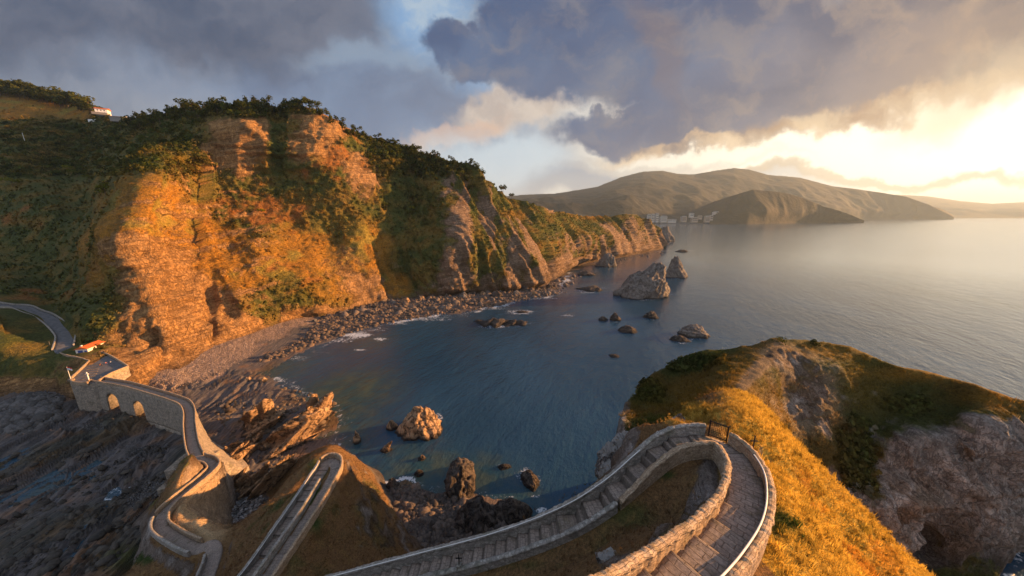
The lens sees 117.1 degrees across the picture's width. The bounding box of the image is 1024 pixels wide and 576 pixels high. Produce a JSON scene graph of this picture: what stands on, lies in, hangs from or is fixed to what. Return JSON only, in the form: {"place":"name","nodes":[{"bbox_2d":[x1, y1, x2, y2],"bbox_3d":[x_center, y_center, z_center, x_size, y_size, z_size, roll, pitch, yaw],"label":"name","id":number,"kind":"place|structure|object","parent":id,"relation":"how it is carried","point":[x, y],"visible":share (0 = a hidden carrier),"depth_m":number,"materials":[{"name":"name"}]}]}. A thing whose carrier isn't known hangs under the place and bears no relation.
{"place":"outdoors","nodes":[
{"label":"outdoors","id":0,"kind":"place"},
{"bbox_2d":[0,303,72,353],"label":"road","id":1,"kind":"structure","parent":0,"point":[64,341],"depth_m":162.18,"materials":[{"name":"asphalt"}]},
{"bbox_2d":[0,306,56,350],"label":"road wall","id":2,"kind":"structure","parent":1,"relation":"on","point":[54,334],"depth_m":160.01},
{"bbox_2d":[0,302,75,345],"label":"road wall","id":3,"kind":"structure","parent":1,"relation":"on","point":[57,316],"depth_m":172.99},
{"bbox_2d":[67,367,74,381],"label":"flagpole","id":4,"kind":"object","parent":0,"point":[69,368],"visible":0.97,"depth_m":118.72,"materials":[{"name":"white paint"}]},
{"bbox_2d":[102,380,222,575],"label":"causeway path","id":5,"kind":"structure","parent":0,"point":[212,549],"depth_m":61.90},
{"bbox_2d":[148,516,190,556],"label":"stone wall","id":6,"kind":"structure","parent":5,"relation":"on","point":[170,545],"depth_m":56.55,"materials":[{"name":"stone"}]},
{"bbox_2d":[245,458,339,575],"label":"path","id":7,"kind":"structure","parent":0,"point":[333,464],"depth_m":44.35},
{"bbox_2d":[237,460,319,575],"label":"stone wall","id":8,"kind":"structure","parent":7,"relation":"on","point":[256,557],"depth_m":43.19,"materials":[{"name":"stone"}]},
{"bbox_2d":[239,464,317,575],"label":"handrail","id":9,"kind":"object","parent":8,"relation":"attached to","point":[279,520],"visible":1,"depth_m":43.37,"materials":[{"name":"metal"}]},
{"bbox_2d":[0,250,660,575],"bbox_3d":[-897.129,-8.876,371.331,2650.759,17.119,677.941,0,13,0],"label":"foreshore","id":10,"kind":"structure","parent":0,"point":[127,435],"depth_m":105.04,"materials":[{"name":"stone"}]},
{"bbox_2d":[92,376,249,495],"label":"stone bridge","id":11,"kind":"structure","parent":10,"relation":"on","point":[161,412],"depth_m":110.22,"materials":[{"name":"stone"}]},
{"bbox_2d":[233,466,248,491],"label":"layered rock","id":12,"kind":"object","parent":10,"relation":"on","point":[239,478],"visible":0.2,"depth_m":86.27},
{"bbox_2d":[224,430,263,460],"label":"layered rock","id":13,"kind":"object","parent":10,"relation":"on","point":[237,450],"visible":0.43,"depth_m":98.90,"materials":[{"name":"stone"}]},
{"bbox_2d":[237,461,269,499],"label":"layered rock","id":14,"kind":"object","parent":10,"relation":"on","point":[250,483],"visible":0.39,"depth_m":85.78,"materials":[{"name":"stone"}]},
{"bbox_2d":[239,399,285,440],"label":"layered rock","id":15,"kind":"object","parent":10,"relation":"on","point":[264,414],"visible":0.66,"depth_m":110.81,"materials":[{"name":"stone"}]},
{"bbox_2d":[257,377,267,382],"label":"sea rock","id":16,"kind":"object","parent":10,"relation":"on","point":[263,379],"visible":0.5,"depth_m":144.10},
{"bbox_2d":[258,443,270,450],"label":"sea rock","id":17,"kind":"object","parent":10,"relation":"on","point":[264,446],"visible":0.42,"depth_m":102.31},
{"bbox_2d":[247,454,297,499],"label":"layered rock","id":18,"kind":"object","parent":10,"relation":"on","point":[271,479],"visible":0.34,"depth_m":82.12,"materials":[{"name":"stone"}]},
{"bbox_2d":[257,406,331,463],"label":"layered rock","id":19,"kind":"object","parent":10,"relation":"on","point":[290,434],"visible":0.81,"depth_m":103.09,"materials":[{"name":"stone"}]},
{"bbox_2d":[306,392,334,409],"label":"layered rock","id":20,"kind":"object","parent":10,"relation":"on","point":[322,402],"visible":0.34,"depth_m":118.28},
{"bbox_2d":[0,251,662,575],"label":"shore boulders","id":21,"kind":"object","parent":10,"relation":"on","point":[22,414],"visible":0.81,"depth_m":89.95,"materials":[{"name":"stone"}]},
{"bbox_2d":[453,495,497,534],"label":"sea rock","id":22,"kind":"object","parent":10,"relation":"on","point":[475,514],"visible":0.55,"depth_m":75.24,"materials":[{"name":"stone"}]},
{"bbox_2d":[491,291,501,296],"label":"fallen block","id":23,"kind":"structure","parent":10,"relation":"on","point":[496,294],"depth_m":290.58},
{"bbox_2d":[492,497,532,524],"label":"sea rock","id":24,"kind":"object","parent":10,"relation":"on","point":[511,510],"visible":0.58,"depth_m":77.69,"materials":[{"name":"stone"}]},
{"bbox_2d":[0,93,667,399],"bbox_3d":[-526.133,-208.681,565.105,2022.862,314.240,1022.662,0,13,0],"label":"headland","id":25,"kind":"structure","parent":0,"point":[180,310],"depth_m":250.82,"materials":[{"name":"stone"}]},
{"bbox_2d":[3,86,18,97],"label":"pine tree","id":26,"kind":"object","parent":25,"relation":"on","point":[8,90],"visible":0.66,"depth_m":412.06,"materials":[{"name":"green plant"}]},
{"bbox_2d":[0,177,22,186],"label":"pine tree","id":27,"kind":"object","parent":25,"relation":"on","point":[10,180],"visible":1,"depth_m":270.09,"materials":[{"name":"green plant"}]},
{"bbox_2d":[19,87,28,99],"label":"pine tree","id":28,"kind":"object","parent":25,"relation":"on","point":[22,92],"visible":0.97,"depth_m":410.96,"materials":[{"name":"green plant"}]},
{"bbox_2d":[31,92,48,105],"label":"pine tree","id":29,"kind":"object","parent":25,"relation":"on","point":[41,95],"visible":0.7,"depth_m":405.82,"materials":[{"name":"green plant"}]},
{"bbox_2d":[56,96,72,107],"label":"pine tree","id":30,"kind":"object","parent":25,"relation":"on","point":[64,102],"visible":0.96,"depth_m":410.73,"materials":[{"name":"green plant"}]},
{"bbox_2d":[78,96,92,104],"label":"pine tree","id":31,"kind":"object","parent":25,"relation":"on","point":[84,99],"visible":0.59,"depth_m":389.97,"materials":[{"name":"green plant"}]},
{"bbox_2d":[75,95,95,101],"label":"pine tree","id":32,"kind":"object","parent":25,"relation":"on","point":[79,100],"visible":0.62,"depth_m":395.06,"materials":[{"name":"green plant"}]},
{"bbox_2d":[77,103,102,114],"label":"pine tree","id":33,"kind":"object","parent":25,"relation":"on","point":[88,106],"visible":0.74,"depth_m":389.18,"materials":[{"name":"green plant"}]},
{"bbox_2d":[59,352,130,411],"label":"stone terrace","id":34,"kind":"structure","parent":25,"relation":"on","point":[86,395],"depth_m":123.60,"materials":[{"name":"stone"}]},
{"bbox_2d":[74,340,105,352],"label":"hut","id":35,"kind":"object","parent":34,"relation":"on","point":[86,347],"visible":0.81,"depth_m":143.19,"materials":[{"name":"tile"}]},
{"bbox_2d":[91,107,111,115],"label":"house","id":36,"kind":"structure","parent":25,"relation":"on","point":[101,111],"depth_m":371.82,"materials":[{"name":"white paint"}]},
{"bbox_2d":[94,180,108,194],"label":"pine tree","id":37,"kind":"object","parent":25,"relation":"on","point":[102,185],"visible":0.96,"depth_m":211.48,"materials":[{"name":"green plant"}]},
{"bbox_2d":[109,116,124,122],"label":"barn","id":38,"kind":"structure","parent":25,"relation":"on","point":[116,119],"depth_m":347.19,"materials":[{"name":"concrete"}]},
{"bbox_2d":[112,121,124,130],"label":"pine tree","id":39,"kind":"object","parent":25,"relation":"on","point":[118,126],"visible":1,"depth_m":320.54,"materials":[{"name":"green plant"}]},
{"bbox_2d":[123,115,135,120],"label":"pine tree","id":40,"kind":"object","parent":25,"relation":"on","point":[132,117],"visible":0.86,"depth_m":325.41,"materials":[{"name":"green plant"}]},
{"bbox_2d":[150,114,164,123],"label":"pine tree","id":41,"kind":"object","parent":25,"relation":"on","point":[156,118],"visible":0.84,"depth_m":304.01,"materials":[{"name":"green plant"}]},
{"bbox_2d":[167,111,177,120],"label":"pine tree","id":42,"kind":"object","parent":25,"relation":"on","point":[172,116],"visible":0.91,"depth_m":288.85,"materials":[{"name":"green plant"}]},
{"bbox_2d":[202,106,216,116],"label":"pine tree","id":43,"kind":"object","parent":25,"relation":"on","point":[207,109],"visible":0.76,"depth_m":271.58,"materials":[{"name":"green plant"}]},
{"bbox_2d":[210,103,221,114],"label":"pine tree","id":44,"kind":"object","parent":25,"relation":"on","point":[215,106],"visible":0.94,"depth_m":265.75,"materials":[{"name":"green plant"}]},
{"bbox_2d":[210,96,226,102],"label":"pine tree","id":45,"kind":"object","parent":25,"relation":"on","point":[219,100],"visible":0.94,"depth_m":274.11,"materials":[{"name":"green plant"}]},
{"bbox_2d":[220,101,226,110],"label":"pine tree","id":46,"kind":"object","parent":25,"relation":"on","point":[222,103],"visible":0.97,"depth_m":264.34,"materials":[{"name":"green plant"}]},
{"bbox_2d":[232,103,239,111],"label":"pine tree","id":47,"kind":"object","parent":25,"relation":"on","point":[236,107],"visible":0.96,"depth_m":265.35,"materials":[{"name":"green plant"}]},
{"bbox_2d":[236,99,246,109],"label":"pine tree","id":48,"kind":"object","parent":25,"relation":"on","point":[241,103],"visible":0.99,"depth_m":265.02,"materials":[{"name":"green plant"}]},
{"bbox_2d":[0,94,485,177],"bbox_3d":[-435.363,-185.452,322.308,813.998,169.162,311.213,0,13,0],"label":"tall shrubs","id":49,"kind":"object","parent":25,"relation":"on","point":[123,167],"visible":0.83,"depth_m":303.32,"materials":[{"name":"green plant"}]},
{"bbox_2d":[251,101,264,109],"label":"pine tree","id":50,"kind":"object","parent":25,"relation":"on","point":[256,105],"visible":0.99,"depth_m":272.56,"materials":[{"name":"green plant"}]},
{"bbox_2d":[260,95,272,106],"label":"pine tree","id":51,"kind":"object","parent":25,"relation":"on","point":[267,97],"visible":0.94,"depth_m":282.48,"materials":[{"name":"green plant"}]},
{"bbox_2d":[0,96,606,340],"bbox_3d":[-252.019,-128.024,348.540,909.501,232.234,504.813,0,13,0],"label":"dry grass","id":52,"kind":"structure","parent":25,"relation":"on","point":[223,228],"depth_m":227.81,"materials":[{"name":"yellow plant"}]},
{"bbox_2d":[301,99,315,104],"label":"pine tree","id":53,"kind":"object","parent":25,"relation":"on","point":[303,101],"visible":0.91,"depth_m":280.06,"materials":[{"name":"green plant"}]},
{"bbox_2d":[307,101,321,107],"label":"pine tree","id":54,"kind":"object","parent":25,"relation":"on","point":[310,105],"visible":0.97,"depth_m":281.01,"materials":[{"name":"green plant"}]},
{"bbox_2d":[310,107,321,114],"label":"pine tree","id":55,"kind":"object","parent":25,"relation":"on","point":[314,112],"visible":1,"depth_m":276.33,"materials":[{"name":"green plant"}]},
{"bbox_2d":[0,94,661,356],"bbox_3d":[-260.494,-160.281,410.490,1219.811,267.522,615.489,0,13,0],"label":"scrub","id":56,"kind":"object","parent":25,"relation":"on","point":[62,308],"visible":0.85,"depth_m":262.92,"materials":[{"name":"green plant"}]},
{"bbox_2d":[363,133,372,142],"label":"pine tree","id":57,"kind":"object","parent":25,"relation":"on","point":[366,136],"visible":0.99,"depth_m":312.25,"materials":[{"name":"green plant"}]},
{"bbox_2d":[0,218,1023,575],"bbox_3d":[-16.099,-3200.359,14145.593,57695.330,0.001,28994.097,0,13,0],"label":"sea","id":58,"kind":"structure","parent":0,"point":[546,390],"depth_m":195.90,"materials":[{"name":"liquid"}]},
{"bbox_2d":[353,431,360,444],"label":"sea rock","id":59,"kind":"object","parent":58,"relation":"in","point":[356,439],"visible":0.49,"depth_m":105.59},
{"bbox_2d":[380,441,391,453],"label":"sea rock","id":60,"kind":"object","parent":58,"relation":"in","point":[386,448],"visible":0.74,"depth_m":101.64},
{"bbox_2d":[386,420,397,430],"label":"sea rock","id":61,"kind":"object","parent":58,"relation":"in","point":[392,425],"visible":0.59,"depth_m":111.88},
{"bbox_2d":[386,478,399,489],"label":"sea rock","id":62,"kind":"object","parent":58,"relation":"in","point":[392,483],"visible":0.46,"depth_m":87.44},
{"bbox_2d":[394,406,442,441],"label":"sea rock","id":63,"kind":"object","parent":58,"relation":"in","point":[420,423],"visible":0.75,"depth_m":108.68,"materials":[{"name":"stone"}]},
{"bbox_2d":[413,469,423,476],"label":"sea rock","id":64,"kind":"object","parent":58,"relation":"in","point":[419,473],"visible":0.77,"depth_m":92.58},
{"bbox_2d":[444,457,475,501],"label":"sea rock","id":65,"kind":"object","parent":58,"relation":"in","point":[459,480],"visible":0.81,"depth_m":86.00,"materials":[{"name":"stone"}]},
{"bbox_2d":[474,317,511,327],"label":"sea rock","id":66,"kind":"object","parent":58,"relation":"in","point":[493,322],"visible":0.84,"depth_m":220.14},
{"bbox_2d":[497,464,510,470],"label":"sea rock","id":67,"kind":"object","parent":58,"relation":"in","point":[501,467],"visible":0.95,"depth_m":95.39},
{"bbox_2d":[503,319,526,325],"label":"sea rock","id":68,"kind":"object","parent":58,"relation":"in","point":[518,322],"visible":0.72,"depth_m":221.22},
{"bbox_2d":[520,470,539,491],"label":"sea rock","id":69,"kind":"object","parent":58,"relation":"in","point":[529,479],"visible":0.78,"depth_m":89.23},
{"bbox_2d":[577,271,595,275],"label":"sea rock","id":70,"kind":"object","parent":58,"relation":"in","point":[584,273],"visible":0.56,"depth_m":401.03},
{"bbox_2d":[575,285,602,291],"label":"sea rock","id":71,"kind":"object","parent":58,"relation":"in","point":[595,288],"visible":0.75,"depth_m":320.69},
{"bbox_2d":[594,253,616,267],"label":"sea stack","id":72,"kind":"object","parent":58,"relation":"in","point":[607,260],"visible":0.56,"depth_m":465.50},
{"bbox_2d":[610,312,620,320],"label":"sea rock","id":73,"kind":"object","parent":58,"relation":"in","point":[614,316],"visible":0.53,"depth_m":228.51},
{"bbox_2d":[618,325,636,333],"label":"sea rock","id":74,"kind":"object","parent":58,"relation":"in","point":[627,329],"visible":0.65,"depth_m":206.34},
{"bbox_2d":[613,262,669,299],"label":"sea stack","id":75,"kind":"object","parent":58,"relation":"in","point":[649,282],"visible":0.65,"depth_m":291.67,"materials":[{"name":"stone"}]},
{"bbox_2d":[643,311,658,318],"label":"sea rock","id":76,"kind":"object","parent":58,"relation":"in","point":[651,315],"visible":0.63,"depth_m":234.30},
{"bbox_2d":[661,226,674,241],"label":"sea stack","id":77,"kind":"object","parent":58,"relation":"in","point":[668,235],"visible":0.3,"depth_m":927.78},
{"bbox_2d":[665,256,687,278],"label":"sea stack","id":78,"kind":"object","parent":58,"relation":"in","point":[675,269],"visible":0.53,"depth_m":384.87,"materials":[{"name":"stone"}]},
{"bbox_2d":[669,335,690,341],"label":"sea rock","id":79,"kind":"object","parent":58,"relation":"in","point":[679,338],"visible":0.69,"depth_m":191.83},
{"bbox_2d":[677,324,710,338],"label":"sea rock","id":80,"kind":"object","parent":58,"relation":"in","point":[693,331],"visible":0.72,"depth_m":198.81,"materials":[{"name":"stone"}]},
{"bbox_2d":[0,0,1023,203],"label":"sky","id":81,"kind":"structure","parent":0,"point":[894,97],"materials":[{"name":"grey"}]},
{"bbox_2d":[126,390,920,575],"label":"island","id":82,"kind":"structure","parent":0,"point":[215,497],"depth_m":42.51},
{"bbox_2d":[154,460,208,515],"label":"stone wall","id":83,"kind":"structure","parent":82,"relation":"on","point":[161,507],"depth_m":69.95,"materials":[{"name":"stone"}]},
{"bbox_2d":[166,452,220,542],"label":"stone wall","id":84,"kind":"structure","parent":82,"relation":"on","point":[178,528],"depth_m":66.68,"materials":[{"name":"stone"}]},
{"bbox_2d":[195,553,206,575],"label":"stone wall","id":85,"kind":"structure","parent":82,"relation":"on","point":[201,566],"depth_m":51.38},
{"bbox_2d":[252,478,320,575],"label":"stone wall","id":86,"kind":"structure","parent":82,"relation":"on","point":[272,552],"depth_m":40.01,"materials":[{"name":"stone"}]},
{"bbox_2d":[271,452,343,575],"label":"stone wall","id":87,"kind":"structure","parent":82,"relation":"on","point":[286,558],"depth_m":42.33,"materials":[{"name":"stone"}]},
{"bbox_2d":[124,387,774,575],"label":"grass","id":88,"kind":"structure","parent":82,"relation":"on","point":[383,550],"depth_m":48.15,"materials":[{"name":"plant"}]},
{"bbox_2d":[455,554,461,568],"bbox_3d":[-3.923,20.475,23.209,0.500,1.800,0.340,0,13,0],"label":"wayside cross","id":89,"kind":"object","parent":82,"relation":"on","point":[459,564],"visible":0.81,"depth_m":23.09,"materials":[{"name":"stone"}]},
{"bbox_2d":[418,501,617,575],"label":"kerb wall","id":90,"kind":"structure","parent":82,"relation":"on","point":[605,513],"depth_m":22.36,"materials":[{"name":"stone"}]},
{"bbox_2d":[595,546,616,563],"bbox_3d":[5.753,15.644,17.636,1.951,1.813,1.590,0,13,0],"label":"boulder","id":91,"kind":"object","parent":82,"relation":"on","point":[605,555],"visible":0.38,"depth_m":17.63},
{"bbox_2d":[595,439,623,480],"bbox_3d":[10.757,17.468,31.566,4.610,5.550,4.122,0,13,0],"label":"boulder","id":92,"kind":"object","parent":82,"relation":"on","point":[607,451],"visible":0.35,"depth_m":31.03,"materials":[{"name":"stone"}]},
{"bbox_2d":[612,430,627,440],"bbox_3d":[11.604,15.953,31.575,3.144,3.146,2.391,0,13,0],"label":"boulder","id":93,"kind":"object","parent":82,"relation":"on","point":[621,436],"visible":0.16,"depth_m":31.75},
{"bbox_2d":[587,440,732,575],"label":"stone wall","id":94,"kind":"structure","parent":82,"relation":"on","point":[649,558],"depth_m":16.72,"materials":[{"name":"stone"}]},
{"bbox_2d":[671,413,685,422],"bbox_3d":[16.319,13.381,30.674,1.905,2.445,1.533,0,13,0],"label":"boulder","id":95,"kind":"object","parent":82,"relation":"on","point":[678,416],"visible":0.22,"depth_m":30.47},
{"bbox_2d":[708,420,729,443],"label":"iron gate","id":96,"kind":"structure","parent":82,"relation":"on","point":[716,423],"depth_m":24.39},
{"bbox_2d":[727,432,775,575],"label":"stone wall","id":97,"kind":"structure","parent":82,"relation":"on","point":[748,563],"depth_m":15.84,"materials":[{"name":"stone"}]},
{"bbox_2d":[720,454,767,575],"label":"handrail","id":98,"kind":"object","parent":97,"relation":"attached to","point":[727,570],"visible":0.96,"depth_m":14.79,"materials":[{"name":"metal"}]},
{"bbox_2d":[661,387,935,575],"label":"grass","id":99,"kind":"structure","parent":82,"relation":"on","point":[828,520],"depth_m":28.37,"materials":[{"name":"plant"}]},
{"bbox_2d":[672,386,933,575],"bbox_3d":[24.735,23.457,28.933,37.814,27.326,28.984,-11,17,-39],"label":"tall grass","id":100,"kind":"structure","parent":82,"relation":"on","point":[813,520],"depth_m":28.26,"materials":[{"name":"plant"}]},
{"bbox_2d":[371,435,765,575],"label":"path","id":101,"kind":"structure","parent":0,"point":[717,545],"depth_m":19.78,"materials":[{"name":"stone"}]},
{"bbox_2d":[325,423,705,575],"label":"stone wall","id":102,"kind":"structure","parent":101,"relation":"on","point":[657,438],"depth_m":24.35,"materials":[{"name":"stone"}]},
{"bbox_2d":[334,450,639,575],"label":"handrail","id":103,"kind":"object","parent":102,"relation":"on","point":[496,531],"visible":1,"depth_m":23.91,"materials":[{"name":"metal"}]},
{"bbox_2d":[506,168,953,222],"bbox_3d":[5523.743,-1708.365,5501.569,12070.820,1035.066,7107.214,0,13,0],"label":"mountain","id":104,"kind":"structure","parent":0,"point":[670,195],"depth_m":5331.41,"materials":[{"name":"plant"}]},
{"bbox_2d":[659,216,667,221],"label":"apartment block","id":105,"kind":"structure","parent":104,"relation":"on","point":[662,218],"depth_m":2814.61,"materials":[{"name":"concrete"}]},
{"bbox_2d":[680,216,686,221],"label":"apartment block","id":106,"kind":"structure","parent":104,"relation":"on","point":[683,218],"depth_m":2819.97,"materials":[{"name":"concrete"}]},
{"bbox_2d":[690,217,697,221],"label":"apartment block","id":107,"kind":"structure","parent":104,"relation":"on","point":[693,219],"depth_m":2818.28,"materials":[{"name":"concrete"}]},
{"bbox_2d":[685,190,863,223],"bbox_3d":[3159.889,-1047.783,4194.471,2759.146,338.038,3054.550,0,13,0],"label":"sea headland","id":108,"kind":"structure","parent":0,"point":[758,207],"depth_m":2996.34,"materials":[{"name":"stone"}]},
{"bbox_2d":[616,338,1023,575],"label":"peninsula","id":109,"kind":"object","parent":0,"point":[957,493],"visible":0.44,"depth_m":58.08},
{"bbox_2d":[771,336,786,344],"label":"bush","id":110,"kind":"object","parent":109,"relation":"on","point":[781,340],"visible":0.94,"depth_m":68.16,"materials":[{"name":"green plant"}]},
{"bbox_2d":[633,351,935,500],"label":"heath shrubs","id":111,"kind":"object","parent":109,"relation":"on","point":[650,389],"visible":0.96,"depth_m":59.16,"materials":[{"name":"green plant"}]},
{"bbox_2d":[810,339,820,345],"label":"bush","id":112,"kind":"object","parent":109,"relation":"on","point":[814,342],"visible":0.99,"depth_m":69.59,"materials":[{"name":"green plant"}]},
{"bbox_2d":[619,338,1023,575],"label":"grass","id":113,"kind":"structure","parent":109,"relation":"on","point":[661,415],"depth_m":59.85,"materials":[{"name":"plant"}]},
{"bbox_2d":[899,195,1023,217],"bbox_3d":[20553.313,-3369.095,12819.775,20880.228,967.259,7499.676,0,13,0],"label":"mountain","id":114,"kind":"structure","parent":0,"point":[959,209],"depth_m":11085.01,"materials":[{"name":"beige"}]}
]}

